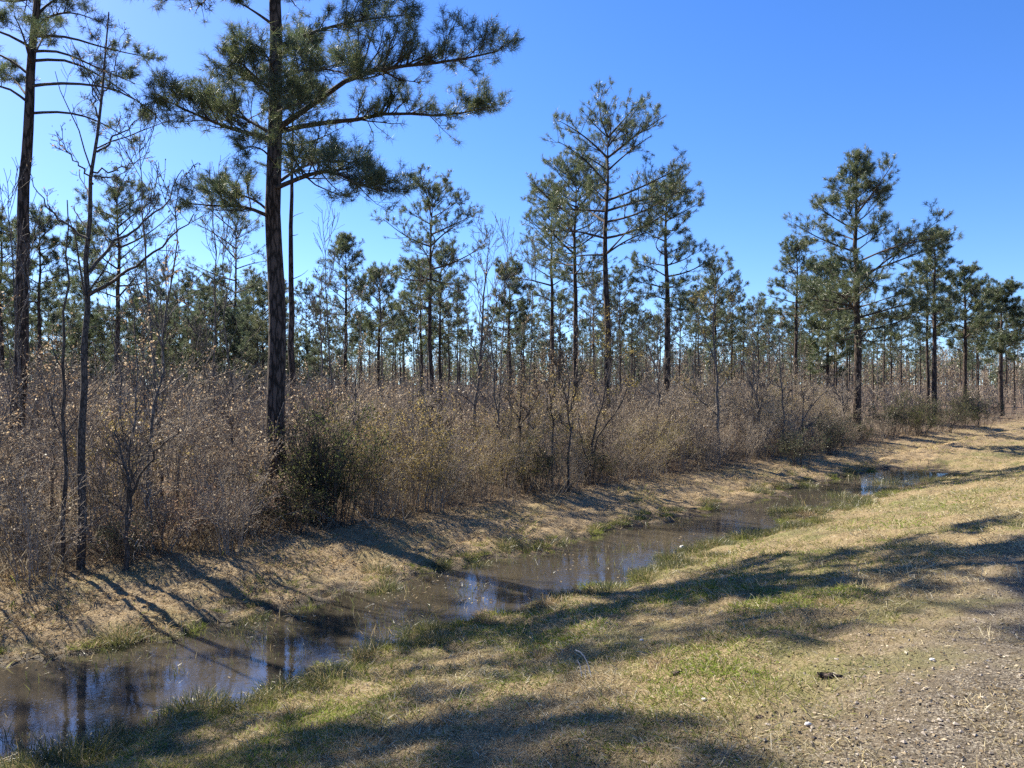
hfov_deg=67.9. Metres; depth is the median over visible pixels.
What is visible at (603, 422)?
shrub
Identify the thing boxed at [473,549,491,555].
sedge clump
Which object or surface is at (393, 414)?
shrub
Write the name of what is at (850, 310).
pine tree
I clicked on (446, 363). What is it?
pine tree
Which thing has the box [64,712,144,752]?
sedge clump
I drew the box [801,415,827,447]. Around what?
shrub
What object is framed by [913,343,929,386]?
pine tree
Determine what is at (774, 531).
sedge clump
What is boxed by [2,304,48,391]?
pine tree
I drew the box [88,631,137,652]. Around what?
sedge clump
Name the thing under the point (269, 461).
shrub
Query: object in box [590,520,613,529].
sedge clump
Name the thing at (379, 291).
bare sapling
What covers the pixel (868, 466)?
sedge clump
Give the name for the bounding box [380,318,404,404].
pine tree
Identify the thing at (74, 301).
pine tree
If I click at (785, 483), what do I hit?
sedge clump
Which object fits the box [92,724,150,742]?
sedge clump
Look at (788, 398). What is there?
shrub
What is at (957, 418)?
shrub
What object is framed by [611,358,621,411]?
bare sapling
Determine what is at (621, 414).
bare sapling
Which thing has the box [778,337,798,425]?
bare sapling
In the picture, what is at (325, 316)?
pine tree
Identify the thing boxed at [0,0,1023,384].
sky
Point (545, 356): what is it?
pine tree
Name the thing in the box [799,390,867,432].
shrub
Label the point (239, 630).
sedge clump
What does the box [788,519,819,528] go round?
sedge clump
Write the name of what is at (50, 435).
shrub
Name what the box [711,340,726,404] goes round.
bare sapling
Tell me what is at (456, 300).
pine tree
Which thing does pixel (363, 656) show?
sedge clump
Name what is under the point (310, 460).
shrub
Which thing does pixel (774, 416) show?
shrub
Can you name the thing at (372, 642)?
sedge clump
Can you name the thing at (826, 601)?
sedge clump
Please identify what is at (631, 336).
pine tree
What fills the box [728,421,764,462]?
shrub
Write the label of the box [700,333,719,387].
pine tree
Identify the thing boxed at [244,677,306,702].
sedge clump
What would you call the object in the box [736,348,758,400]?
bare sapling
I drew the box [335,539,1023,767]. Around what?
gravel
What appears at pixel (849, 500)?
sedge clump
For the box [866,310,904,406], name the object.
pine tree
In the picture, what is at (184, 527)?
shrub
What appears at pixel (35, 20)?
pine tree
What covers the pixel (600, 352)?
pine tree
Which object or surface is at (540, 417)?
shrub
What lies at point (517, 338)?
bare sapling
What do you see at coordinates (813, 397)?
shrub
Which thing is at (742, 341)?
pine tree
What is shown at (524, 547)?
sedge clump
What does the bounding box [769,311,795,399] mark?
bare sapling
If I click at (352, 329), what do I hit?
pine tree
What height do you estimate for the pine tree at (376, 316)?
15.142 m
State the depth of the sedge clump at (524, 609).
9.61 m
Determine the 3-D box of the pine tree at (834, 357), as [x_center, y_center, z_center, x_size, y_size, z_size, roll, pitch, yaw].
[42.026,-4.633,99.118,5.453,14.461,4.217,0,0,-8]
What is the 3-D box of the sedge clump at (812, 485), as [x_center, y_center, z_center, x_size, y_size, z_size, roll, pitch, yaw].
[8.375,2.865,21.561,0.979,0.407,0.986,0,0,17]
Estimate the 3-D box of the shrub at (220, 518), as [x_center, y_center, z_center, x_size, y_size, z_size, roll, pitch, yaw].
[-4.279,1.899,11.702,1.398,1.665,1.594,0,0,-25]
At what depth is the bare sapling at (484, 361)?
20.24 m
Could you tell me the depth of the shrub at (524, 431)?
21.03 m
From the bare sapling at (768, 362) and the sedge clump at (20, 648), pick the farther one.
the bare sapling at (768, 362)
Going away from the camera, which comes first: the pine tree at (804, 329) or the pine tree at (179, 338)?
the pine tree at (179, 338)
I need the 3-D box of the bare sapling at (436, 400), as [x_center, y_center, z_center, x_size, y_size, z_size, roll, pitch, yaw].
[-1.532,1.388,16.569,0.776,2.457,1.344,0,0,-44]
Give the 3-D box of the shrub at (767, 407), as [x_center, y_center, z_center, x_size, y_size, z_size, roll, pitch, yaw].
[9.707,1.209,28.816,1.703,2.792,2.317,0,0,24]
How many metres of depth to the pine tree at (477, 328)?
103.72 m
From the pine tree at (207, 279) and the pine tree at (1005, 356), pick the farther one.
the pine tree at (1005, 356)
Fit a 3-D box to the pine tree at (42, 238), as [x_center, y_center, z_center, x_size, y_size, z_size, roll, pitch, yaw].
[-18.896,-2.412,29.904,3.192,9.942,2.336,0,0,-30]
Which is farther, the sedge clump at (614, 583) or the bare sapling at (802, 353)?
the bare sapling at (802, 353)
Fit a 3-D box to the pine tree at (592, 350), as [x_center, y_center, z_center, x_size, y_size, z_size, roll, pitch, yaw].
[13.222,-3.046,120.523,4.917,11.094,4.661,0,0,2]
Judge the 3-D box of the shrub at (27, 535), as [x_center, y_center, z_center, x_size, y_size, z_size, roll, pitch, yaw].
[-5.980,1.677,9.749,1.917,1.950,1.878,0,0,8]
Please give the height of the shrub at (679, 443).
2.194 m
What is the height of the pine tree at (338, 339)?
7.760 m
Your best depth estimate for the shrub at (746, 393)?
35.18 m
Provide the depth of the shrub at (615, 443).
21.15 m
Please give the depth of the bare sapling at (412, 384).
17.53 m
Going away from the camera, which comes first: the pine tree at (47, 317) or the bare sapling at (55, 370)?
the bare sapling at (55, 370)
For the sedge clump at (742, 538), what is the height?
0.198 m
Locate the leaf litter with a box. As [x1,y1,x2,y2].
[114,490,1023,767]
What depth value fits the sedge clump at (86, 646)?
8.23 m
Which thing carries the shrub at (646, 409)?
on the ground at (922, 661)
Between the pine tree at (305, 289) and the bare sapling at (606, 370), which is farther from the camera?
the pine tree at (305, 289)
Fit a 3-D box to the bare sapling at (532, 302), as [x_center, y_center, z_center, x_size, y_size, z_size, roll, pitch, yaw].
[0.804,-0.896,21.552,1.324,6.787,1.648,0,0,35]
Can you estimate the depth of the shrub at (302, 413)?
19.66 m
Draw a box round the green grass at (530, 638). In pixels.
[0,440,1023,767]
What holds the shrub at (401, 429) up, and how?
on the ground at (922, 661)
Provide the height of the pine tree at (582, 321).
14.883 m
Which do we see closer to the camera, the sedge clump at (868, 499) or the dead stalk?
the dead stalk
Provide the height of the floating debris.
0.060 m
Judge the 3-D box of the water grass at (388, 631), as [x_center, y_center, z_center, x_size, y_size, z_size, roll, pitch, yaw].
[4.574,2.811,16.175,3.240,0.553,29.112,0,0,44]
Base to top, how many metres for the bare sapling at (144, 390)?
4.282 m
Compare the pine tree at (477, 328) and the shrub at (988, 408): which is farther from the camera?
the pine tree at (477, 328)
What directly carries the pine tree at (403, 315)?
on the ground at (922, 661)
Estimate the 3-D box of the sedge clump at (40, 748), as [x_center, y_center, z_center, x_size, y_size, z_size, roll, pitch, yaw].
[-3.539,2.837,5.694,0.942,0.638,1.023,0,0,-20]
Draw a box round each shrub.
[0,313,128,509]
[0,363,92,535]
[0,379,32,449]
[0,399,67,498]
[0,415,86,542]
[0,438,119,587]
[0,452,30,546]
[6,310,154,503]
[15,359,202,545]
[53,423,152,530]
[55,461,234,560]
[60,390,205,515]
[74,381,191,494]
[87,346,261,519]
[89,512,171,564]
[122,343,265,499]
[153,401,268,525]
[160,474,327,539]
[181,403,325,522]
[184,459,274,556]
[187,396,265,489]
[222,383,366,503]
[237,385,369,472]
[242,457,336,533]
[253,389,398,528]
[268,384,366,520]
[276,438,365,522]
[280,419,343,510]
[293,391,375,463]
[298,360,421,487]
[317,376,426,466]
[318,387,403,504]
[330,380,437,474]
[332,467,406,517]
[344,414,447,515]
[346,400,422,515]
[363,379,478,494]
[380,379,486,511]
[392,399,449,480]
[402,398,468,476]
[407,418,485,511]
[414,424,489,494]
[415,391,496,466]
[421,451,471,506]
[435,412,515,489]
[446,401,494,455]
[450,425,522,500]
[456,406,559,487]
[460,401,509,476]
[474,402,542,497]
[476,372,576,481]
[479,400,562,470]
[492,430,574,491]
[500,364,614,460]
[501,400,548,436]
[503,359,587,465]
[504,374,591,451]
[521,377,597,477]
[522,422,593,489]
[550,433,603,486]
[562,411,611,470]
[563,389,653,456]
[570,432,626,484]
[571,393,642,460]
[572,390,634,442]
[574,411,649,474]
[575,403,617,453]
[589,403,646,466]
[590,382,679,458]
[595,407,690,461]
[599,432,654,483]
[612,409,685,481]
[623,354,700,447]
[623,382,702,460]
[625,429,683,476]
[626,383,715,466]
[630,411,678,476]
[642,356,736,450]
[645,386,687,439]
[658,400,715,469]
[661,387,730,446]
[670,360,743,412]
[670,360,747,432]
[671,379,730,461]
[678,366,759,448]
[683,410,738,459]
[687,422,737,471]
[693,426,743,465]
[698,417,745,457]
[703,385,742,435]
[714,366,770,424]
[720,398,776,457]
[724,372,778,420]
[725,364,809,443]
[726,402,754,441]
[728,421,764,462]
[729,370,792,425]
[730,366,774,401]
[733,407,783,451]
[735,381,785,456]
[736,422,780,457]
[740,384,795,451]
[746,379,789,449]
[755,378,828,428]
[760,378,813,433]
[765,398,813,456]
[765,421,835,466]
[767,390,802,442]
[775,413,822,447]
[775,417,811,452]
[780,377,838,428]
[785,386,848,443]
[787,409,824,448]
[789,380,831,418]
[794,384,849,431]
[797,388,845,449]
[797,410,841,444]
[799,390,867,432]
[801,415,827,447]
[806,381,838,409]
[807,384,870,438]
[807,408,861,455]
[810,375,861,418]
[812,413,851,441]
[835,408,874,442]
[838,419,873,445]
[854,418,876,440]
[861,396,926,436]
[862,408,899,441]
[873,384,934,434]
[893,390,951,437]
[922,392,982,432]
[935,380,987,429]
[954,389,1017,428]
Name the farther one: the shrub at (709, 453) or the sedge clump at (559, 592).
the shrub at (709, 453)
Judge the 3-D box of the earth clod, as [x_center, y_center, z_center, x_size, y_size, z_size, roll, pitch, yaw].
[1.073,1.891,4.966,0.074,0.039,0.050,0,0,0]
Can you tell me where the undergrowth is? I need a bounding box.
[0,343,1023,490]
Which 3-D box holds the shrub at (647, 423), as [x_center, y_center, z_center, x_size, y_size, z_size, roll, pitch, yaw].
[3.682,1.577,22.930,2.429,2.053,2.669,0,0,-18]
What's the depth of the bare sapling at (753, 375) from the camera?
28.08 m
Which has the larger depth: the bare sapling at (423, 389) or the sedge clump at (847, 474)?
the sedge clump at (847, 474)
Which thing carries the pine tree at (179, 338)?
on the ground at (922, 661)
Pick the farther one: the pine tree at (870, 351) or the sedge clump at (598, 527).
the pine tree at (870, 351)
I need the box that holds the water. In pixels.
[0,467,948,758]
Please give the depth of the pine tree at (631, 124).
26.73 m
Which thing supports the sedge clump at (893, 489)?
on the ground at (922, 661)
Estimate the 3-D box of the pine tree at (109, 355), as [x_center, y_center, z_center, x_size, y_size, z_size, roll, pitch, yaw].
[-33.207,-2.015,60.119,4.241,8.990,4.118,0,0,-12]
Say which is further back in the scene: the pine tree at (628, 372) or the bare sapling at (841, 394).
the pine tree at (628, 372)
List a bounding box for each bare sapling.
[0,152,79,510]
[0,191,57,513]
[0,291,37,540]
[11,318,92,522]
[86,422,179,570]
[90,279,173,543]
[92,86,191,509]
[93,269,145,483]
[125,302,169,445]
[128,158,217,527]
[141,243,184,437]
[171,155,266,481]
[171,311,211,477]
[187,301,235,482]
[199,211,244,500]
[287,196,348,420]
[294,262,342,394]
[298,359,323,433]
[318,279,360,465]
[332,284,383,501]
[340,361,369,513]
[358,359,378,466]
[362,261,406,474]
[395,324,427,486]
[401,254,439,488]
[416,391,462,499]
[437,281,474,451]
[465,212,522,463]
[465,261,515,490]
[469,357,496,443]
[497,320,526,480]
[498,358,542,486]
[504,313,537,471]
[510,236,564,428]
[532,326,562,465]
[532,327,571,481]
[553,336,592,491]
[563,315,593,418]
[567,268,611,450]
[577,293,608,437]
[585,357,612,465]
[595,315,628,425]
[597,299,633,410]
[601,335,626,470]
[606,326,627,448]
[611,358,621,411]
[614,385,630,461]
[618,352,638,419]
[625,315,660,448]
[625,362,637,441]
[626,284,656,412]
[634,374,650,452]
[635,304,679,458]
[666,353,679,438]
[675,310,703,438]
[687,348,704,462]
[689,300,721,402]
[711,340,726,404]
[735,319,752,402]
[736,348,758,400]
[737,300,772,441]
[737,371,757,437]
[739,350,782,457]
[740,347,761,437]
[744,341,762,436]
[760,327,779,429]
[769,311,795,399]
[774,349,785,396]
[777,333,799,420]
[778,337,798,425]
[790,314,813,400]
[794,345,812,440]
[824,367,861,445]
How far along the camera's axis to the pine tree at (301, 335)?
55.91 m
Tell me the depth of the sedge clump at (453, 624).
8.91 m
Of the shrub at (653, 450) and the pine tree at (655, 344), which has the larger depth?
the pine tree at (655, 344)
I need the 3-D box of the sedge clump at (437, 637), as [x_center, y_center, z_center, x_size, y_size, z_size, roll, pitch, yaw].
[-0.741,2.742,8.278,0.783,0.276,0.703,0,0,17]
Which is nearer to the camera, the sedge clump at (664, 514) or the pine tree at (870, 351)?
the sedge clump at (664, 514)
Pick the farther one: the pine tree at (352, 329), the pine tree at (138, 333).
the pine tree at (352, 329)
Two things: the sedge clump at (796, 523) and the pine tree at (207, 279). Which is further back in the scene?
the pine tree at (207, 279)
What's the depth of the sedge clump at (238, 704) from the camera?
6.69 m
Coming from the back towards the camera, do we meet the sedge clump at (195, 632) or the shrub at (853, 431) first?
the shrub at (853, 431)
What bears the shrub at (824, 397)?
on the ground at (922, 661)
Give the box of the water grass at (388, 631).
[0,461,940,749]
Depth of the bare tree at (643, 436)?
20.02 m
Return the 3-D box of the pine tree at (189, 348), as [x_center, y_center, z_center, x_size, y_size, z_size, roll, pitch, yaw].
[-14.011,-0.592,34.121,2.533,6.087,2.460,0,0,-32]
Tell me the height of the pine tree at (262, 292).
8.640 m
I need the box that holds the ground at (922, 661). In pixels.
[0,385,1023,767]
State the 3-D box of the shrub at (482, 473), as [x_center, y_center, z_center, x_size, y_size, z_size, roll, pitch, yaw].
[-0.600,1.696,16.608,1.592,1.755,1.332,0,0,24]
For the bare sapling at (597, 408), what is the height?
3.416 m
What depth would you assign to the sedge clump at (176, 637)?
8.61 m
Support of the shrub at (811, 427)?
on the ground at (922, 661)
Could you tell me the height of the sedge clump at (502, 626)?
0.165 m
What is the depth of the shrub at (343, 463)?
13.62 m
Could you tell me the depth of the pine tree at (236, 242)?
37.90 m
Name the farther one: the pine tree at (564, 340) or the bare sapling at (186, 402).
the pine tree at (564, 340)
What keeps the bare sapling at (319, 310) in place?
on the ground at (922, 661)
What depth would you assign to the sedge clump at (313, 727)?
5.33 m
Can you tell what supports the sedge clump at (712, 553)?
on the ground at (922, 661)
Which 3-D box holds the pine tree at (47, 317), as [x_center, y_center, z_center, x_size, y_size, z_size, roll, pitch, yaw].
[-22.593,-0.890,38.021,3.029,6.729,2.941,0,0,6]
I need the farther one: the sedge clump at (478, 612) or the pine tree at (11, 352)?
the pine tree at (11, 352)
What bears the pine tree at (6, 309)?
on the ground at (922, 661)
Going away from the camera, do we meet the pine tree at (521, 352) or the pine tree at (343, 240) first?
the pine tree at (343, 240)
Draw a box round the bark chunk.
[817,672,842,678]
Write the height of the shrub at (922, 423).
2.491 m
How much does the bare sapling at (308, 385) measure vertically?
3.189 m
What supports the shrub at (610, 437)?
on the ground at (922, 661)
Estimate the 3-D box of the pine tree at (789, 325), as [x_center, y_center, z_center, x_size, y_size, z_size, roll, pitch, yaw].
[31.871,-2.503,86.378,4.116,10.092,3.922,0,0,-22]
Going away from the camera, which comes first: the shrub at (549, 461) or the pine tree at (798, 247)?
the shrub at (549, 461)
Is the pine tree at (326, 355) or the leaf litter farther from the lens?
the pine tree at (326, 355)
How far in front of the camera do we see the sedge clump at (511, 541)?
13.29 m
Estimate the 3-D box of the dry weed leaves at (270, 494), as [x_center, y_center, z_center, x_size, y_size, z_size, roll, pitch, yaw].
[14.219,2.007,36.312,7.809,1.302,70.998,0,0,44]
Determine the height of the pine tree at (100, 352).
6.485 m
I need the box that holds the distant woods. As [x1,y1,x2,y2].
[5,339,1023,396]
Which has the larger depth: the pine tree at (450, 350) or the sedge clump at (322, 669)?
the pine tree at (450, 350)
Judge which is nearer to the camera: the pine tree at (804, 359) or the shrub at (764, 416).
the shrub at (764, 416)
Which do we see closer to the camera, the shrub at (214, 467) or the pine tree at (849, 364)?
the shrub at (214, 467)
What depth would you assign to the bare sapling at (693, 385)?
24.47 m
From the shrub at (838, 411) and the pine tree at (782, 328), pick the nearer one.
the shrub at (838, 411)
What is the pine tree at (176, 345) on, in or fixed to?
on the ground at (922, 661)
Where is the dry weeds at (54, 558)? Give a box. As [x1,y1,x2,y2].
[0,406,1023,584]
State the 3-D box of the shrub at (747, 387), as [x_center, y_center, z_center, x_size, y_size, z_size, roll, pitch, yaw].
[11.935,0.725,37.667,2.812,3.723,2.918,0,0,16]
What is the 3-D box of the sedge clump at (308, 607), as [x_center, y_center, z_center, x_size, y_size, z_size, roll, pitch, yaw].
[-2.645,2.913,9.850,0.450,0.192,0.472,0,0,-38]
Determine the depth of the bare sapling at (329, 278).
17.99 m
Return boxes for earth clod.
[671,670,679,674]
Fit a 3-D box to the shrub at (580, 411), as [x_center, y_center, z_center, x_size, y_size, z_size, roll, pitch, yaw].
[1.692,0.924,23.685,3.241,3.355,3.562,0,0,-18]
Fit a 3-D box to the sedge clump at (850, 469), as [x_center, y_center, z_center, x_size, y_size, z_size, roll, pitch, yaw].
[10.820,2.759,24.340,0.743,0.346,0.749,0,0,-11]
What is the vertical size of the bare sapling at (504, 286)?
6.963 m
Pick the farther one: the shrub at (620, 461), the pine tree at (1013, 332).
the pine tree at (1013, 332)
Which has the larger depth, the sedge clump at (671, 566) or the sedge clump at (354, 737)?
the sedge clump at (671, 566)
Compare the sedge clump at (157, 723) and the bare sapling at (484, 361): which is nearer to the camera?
the sedge clump at (157, 723)
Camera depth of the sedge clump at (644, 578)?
10.98 m
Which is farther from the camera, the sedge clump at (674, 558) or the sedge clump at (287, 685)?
the sedge clump at (674, 558)
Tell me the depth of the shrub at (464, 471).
17.14 m
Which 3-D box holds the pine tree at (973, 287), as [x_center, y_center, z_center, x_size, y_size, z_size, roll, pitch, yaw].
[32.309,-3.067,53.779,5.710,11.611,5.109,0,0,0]
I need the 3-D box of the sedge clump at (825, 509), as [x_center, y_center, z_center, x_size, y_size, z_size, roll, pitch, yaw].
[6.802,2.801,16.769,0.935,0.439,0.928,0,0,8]
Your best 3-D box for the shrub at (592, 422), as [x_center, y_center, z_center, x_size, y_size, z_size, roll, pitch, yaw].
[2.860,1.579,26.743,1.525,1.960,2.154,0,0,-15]
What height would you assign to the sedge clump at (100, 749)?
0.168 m
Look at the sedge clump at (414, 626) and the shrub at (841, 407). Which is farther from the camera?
the shrub at (841, 407)
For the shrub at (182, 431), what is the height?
3.309 m
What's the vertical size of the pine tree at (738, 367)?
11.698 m
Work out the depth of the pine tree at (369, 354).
71.96 m
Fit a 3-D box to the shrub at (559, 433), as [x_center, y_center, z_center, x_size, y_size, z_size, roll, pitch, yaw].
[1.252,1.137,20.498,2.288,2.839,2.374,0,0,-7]
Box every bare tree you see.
[22,12,212,569]
[446,212,518,464]
[566,306,643,485]
[625,410,674,471]
[674,262,754,466]
[768,325,838,454]
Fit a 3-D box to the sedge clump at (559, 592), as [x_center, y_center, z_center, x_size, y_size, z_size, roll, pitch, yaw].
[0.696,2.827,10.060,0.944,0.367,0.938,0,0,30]
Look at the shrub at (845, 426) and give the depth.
30.80 m
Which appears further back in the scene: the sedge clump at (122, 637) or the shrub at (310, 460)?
the shrub at (310, 460)
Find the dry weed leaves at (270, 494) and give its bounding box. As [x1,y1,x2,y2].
[2,406,1018,576]
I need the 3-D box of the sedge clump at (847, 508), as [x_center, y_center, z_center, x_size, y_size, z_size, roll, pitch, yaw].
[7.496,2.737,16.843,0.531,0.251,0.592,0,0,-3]
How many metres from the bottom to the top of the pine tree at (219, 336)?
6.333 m
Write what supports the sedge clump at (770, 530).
on the ground at (922, 661)
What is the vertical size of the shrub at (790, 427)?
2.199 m
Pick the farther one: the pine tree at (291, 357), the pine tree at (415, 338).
the pine tree at (415, 338)
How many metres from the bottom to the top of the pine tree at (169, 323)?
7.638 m
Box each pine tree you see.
[0,0,181,504]
[0,201,74,438]
[0,205,41,399]
[2,270,51,365]
[2,271,13,360]
[2,303,43,382]
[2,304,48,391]
[4,311,59,395]
[29,277,82,416]
[29,299,91,391]
[41,217,121,427]
[41,289,98,396]
[41,315,102,408]
[65,305,129,418]
[67,162,181,443]
[67,309,112,382]
[70,297,134,399]
[103,319,157,416]
[108,311,171,428]
[108,313,127,371]
[120,283,151,368]
[120,291,186,411]
[123,0,526,515]
[128,274,181,360]
[139,299,194,422]
[146,280,208,410]
[148,322,194,403]
[157,267,206,415]
[168,275,229,406]
[171,304,228,428]
[180,193,266,421]
[180,290,250,405]
[187,263,247,371]
[190,288,249,402]
[209,320,245,394]
[216,57,352,459]
[217,299,267,411]
[224,286,268,411]
[229,269,306,420]
[231,307,289,429]
[233,265,286,415]
[263,285,299,327]
[265,296,304,356]
[285,336,311,420]
[286,279,330,351]
[294,325,315,397]
[294,329,324,394]
[303,334,335,387]
[304,319,349,390]
[307,231,380,411]
[312,306,333,383]
[323,325,351,399]
[347,308,369,384]
[347,335,359,388]
[347,343,362,364]
[348,310,374,376]
[349,261,415,420]
[357,321,377,382]
[366,313,386,350]
[368,163,493,412]
[370,312,388,378]
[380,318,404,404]
[384,328,404,378]
[385,257,445,397]
[386,309,410,386]
[394,326,412,402]
[395,288,417,374]
[396,300,426,384]
[415,234,478,406]
[422,327,437,389]
[433,333,455,375]
[434,298,472,392]
[434,329,450,374]
[437,344,454,394]
[444,351,460,391]
[445,292,470,359]
[449,315,471,384]
[460,337,474,386]
[461,327,478,382]
[468,325,489,384]
[474,329,496,384]
[478,255,533,414]
[487,304,505,384]
[490,297,518,382]
[500,179,591,397]
[510,314,547,399]
[511,323,530,382]
[512,297,539,398]
[512,347,522,379]
[524,318,549,380]
[525,77,705,451]
[525,150,626,434]
[532,339,556,392]
[533,288,591,389]
[535,312,558,359]
[548,329,570,389]
[567,270,626,398]
[568,319,591,385]
[569,324,592,396]
[580,331,603,382]
[581,302,627,353]
[585,319,604,381]
[595,265,650,392]
[613,302,650,396]
[613,348,629,372]
[614,307,644,376]
[621,329,648,382]
[624,158,724,435]
[633,309,656,398]
[638,313,676,391]
[640,314,664,379]
[658,292,699,384]
[676,293,716,378]
[681,251,749,402]
[682,286,709,385]
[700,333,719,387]
[710,286,753,411]
[720,311,741,354]
[728,326,757,384]
[730,304,761,399]
[740,296,782,384]
[744,330,767,386]
[751,309,780,391]
[755,336,777,380]
[758,233,830,419]
[760,313,779,373]
[770,319,793,382]
[773,321,805,391]
[776,305,807,390]
[781,144,963,439]
[782,253,866,408]
[789,299,825,382]
[792,333,819,389]
[803,328,820,382]
[808,298,862,391]
[818,304,852,396]
[831,311,851,391]
[832,291,865,391]
[836,262,878,357]
[848,331,870,366]
[862,317,889,403]
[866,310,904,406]
[871,314,909,402]
[882,312,915,404]
[897,222,973,423]
[902,330,925,403]
[905,322,941,403]
[908,259,947,419]
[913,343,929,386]
[928,260,1006,416]
[946,330,979,396]
[957,330,984,389]
[960,327,995,387]
[962,323,991,400]
[967,276,1023,415]
[989,332,1023,402]
[992,311,1023,409]
[996,309,1021,398]
[1010,299,1023,336]
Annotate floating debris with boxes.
[0,477,900,739]
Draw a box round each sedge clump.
[0,728,105,767]
[0,744,59,767]
[0,748,16,765]
[3,641,42,652]
[5,718,142,767]
[63,636,99,649]
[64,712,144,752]
[69,736,136,764]
[85,620,157,651]
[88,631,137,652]
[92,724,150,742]
[124,704,191,738]
[129,705,188,731]
[145,629,184,641]
[146,680,245,719]
[178,616,210,631]
[183,628,204,637]
[183,707,222,725]
[209,607,226,612]
[209,687,277,713]
[211,597,237,605]
[214,620,263,639]
[225,605,270,623]
[236,699,283,717]
[242,665,321,702]
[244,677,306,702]
[244,684,288,707]
[245,597,271,607]
[275,703,304,715]
[294,603,321,611]
[294,657,373,693]
[296,720,325,735]
[298,658,355,681]
[336,648,380,669]
[338,725,377,747]
[344,634,401,658]
[346,662,374,670]
[350,650,377,662]
[356,557,397,576]
[359,573,407,594]
[362,573,385,580]
[376,641,421,658]
[389,636,412,645]
[390,609,457,639]
[414,616,451,635]
[414,625,463,647]
[422,555,456,569]
[427,709,460,727]
[444,620,467,631]
[446,616,490,627]
[449,550,480,561]
[462,556,496,568]
[465,614,495,625]
[469,606,493,616]
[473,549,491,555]
[478,602,519,622]
[485,534,523,547]
[489,621,517,628]
[490,545,514,551]
[493,658,523,672]
[511,604,529,612]
[511,608,548,617]
[516,541,541,551]
[523,592,561,608]
[528,643,553,658]
[530,583,586,599]
[533,542,551,547]
[533,594,568,607]
[534,532,569,547]
[551,587,589,598]
[566,587,591,596]
[576,580,604,589]
[579,526,605,534]
[580,577,628,595]
[585,523,608,530]
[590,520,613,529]
[592,579,634,586]
[610,516,631,524]
[612,521,629,525]
[623,565,665,582]
[630,564,665,574]
[635,507,650,514]
[636,556,676,569]
[644,652,680,667]
[649,545,695,562]
[649,560,698,570]
[655,511,673,516]
[662,554,690,561]
[666,505,686,512]
[670,552,707,568]
[673,542,700,551]
[676,543,707,555]
[689,543,711,551]
[692,496,720,503]
[694,534,734,549]
[695,534,742,547]
[696,502,721,510]
[698,505,711,509]
[698,549,716,556]
[705,548,741,558]
[721,533,754,540]
[723,528,761,540]
[725,524,765,538]
[726,534,762,543]
[738,484,764,493]
[754,489,773,493]
[758,526,782,535]
[760,527,786,535]
[766,503,787,512]
[770,479,795,488]
[772,519,801,529]
[773,516,792,522]
[779,501,812,513]
[779,511,802,518]
[782,517,813,528]
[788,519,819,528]
[794,508,818,517]
[796,480,819,487]
[805,511,839,523]
[808,500,837,513]
[814,595,844,605]
[821,489,857,498]
[838,472,856,476]
[840,466,858,472]
[840,505,856,509]
[845,495,866,501]
[849,495,884,504]
[853,486,884,491]
[857,462,876,469]
[866,472,910,484]
[879,490,897,496]
[880,485,903,492]
[918,475,940,482]
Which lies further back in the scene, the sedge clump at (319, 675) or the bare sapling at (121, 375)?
the bare sapling at (121, 375)
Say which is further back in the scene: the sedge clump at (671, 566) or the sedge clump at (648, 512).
the sedge clump at (648, 512)
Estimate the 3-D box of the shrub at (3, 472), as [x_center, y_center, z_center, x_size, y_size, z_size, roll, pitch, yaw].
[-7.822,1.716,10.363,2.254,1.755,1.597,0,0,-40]
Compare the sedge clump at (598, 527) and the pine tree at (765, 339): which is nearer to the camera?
the sedge clump at (598, 527)
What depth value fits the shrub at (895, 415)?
36.40 m
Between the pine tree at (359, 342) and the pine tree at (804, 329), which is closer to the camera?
the pine tree at (359, 342)
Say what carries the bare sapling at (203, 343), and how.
on the ground at (922, 661)
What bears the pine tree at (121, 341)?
on the ground at (922, 661)
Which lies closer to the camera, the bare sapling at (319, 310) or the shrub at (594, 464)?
the shrub at (594, 464)
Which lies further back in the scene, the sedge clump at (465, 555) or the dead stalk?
the sedge clump at (465, 555)
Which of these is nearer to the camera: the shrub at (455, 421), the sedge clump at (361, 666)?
the sedge clump at (361, 666)
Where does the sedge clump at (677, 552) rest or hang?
on the ground at (922, 661)
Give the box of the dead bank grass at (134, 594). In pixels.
[0,416,1023,665]
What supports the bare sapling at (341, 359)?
on the ground at (922, 661)
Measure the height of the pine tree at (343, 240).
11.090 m
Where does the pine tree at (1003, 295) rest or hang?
on the ground at (922, 661)
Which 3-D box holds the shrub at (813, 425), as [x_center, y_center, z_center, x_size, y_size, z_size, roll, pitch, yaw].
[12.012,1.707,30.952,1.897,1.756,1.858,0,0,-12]
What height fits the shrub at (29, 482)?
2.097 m
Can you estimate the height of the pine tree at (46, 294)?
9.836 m
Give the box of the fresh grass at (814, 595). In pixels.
[62,461,1023,767]
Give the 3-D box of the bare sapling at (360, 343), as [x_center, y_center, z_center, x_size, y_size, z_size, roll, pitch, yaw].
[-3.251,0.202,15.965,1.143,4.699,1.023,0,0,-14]
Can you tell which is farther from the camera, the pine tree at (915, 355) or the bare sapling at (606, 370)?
the pine tree at (915, 355)
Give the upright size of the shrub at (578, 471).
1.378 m
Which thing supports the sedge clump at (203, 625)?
on the ground at (922, 661)
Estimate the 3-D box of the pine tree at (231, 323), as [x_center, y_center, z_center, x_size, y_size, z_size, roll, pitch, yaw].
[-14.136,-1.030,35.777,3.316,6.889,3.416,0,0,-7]
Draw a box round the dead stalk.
[575,650,590,677]
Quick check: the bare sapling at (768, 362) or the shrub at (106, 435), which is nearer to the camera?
the shrub at (106, 435)

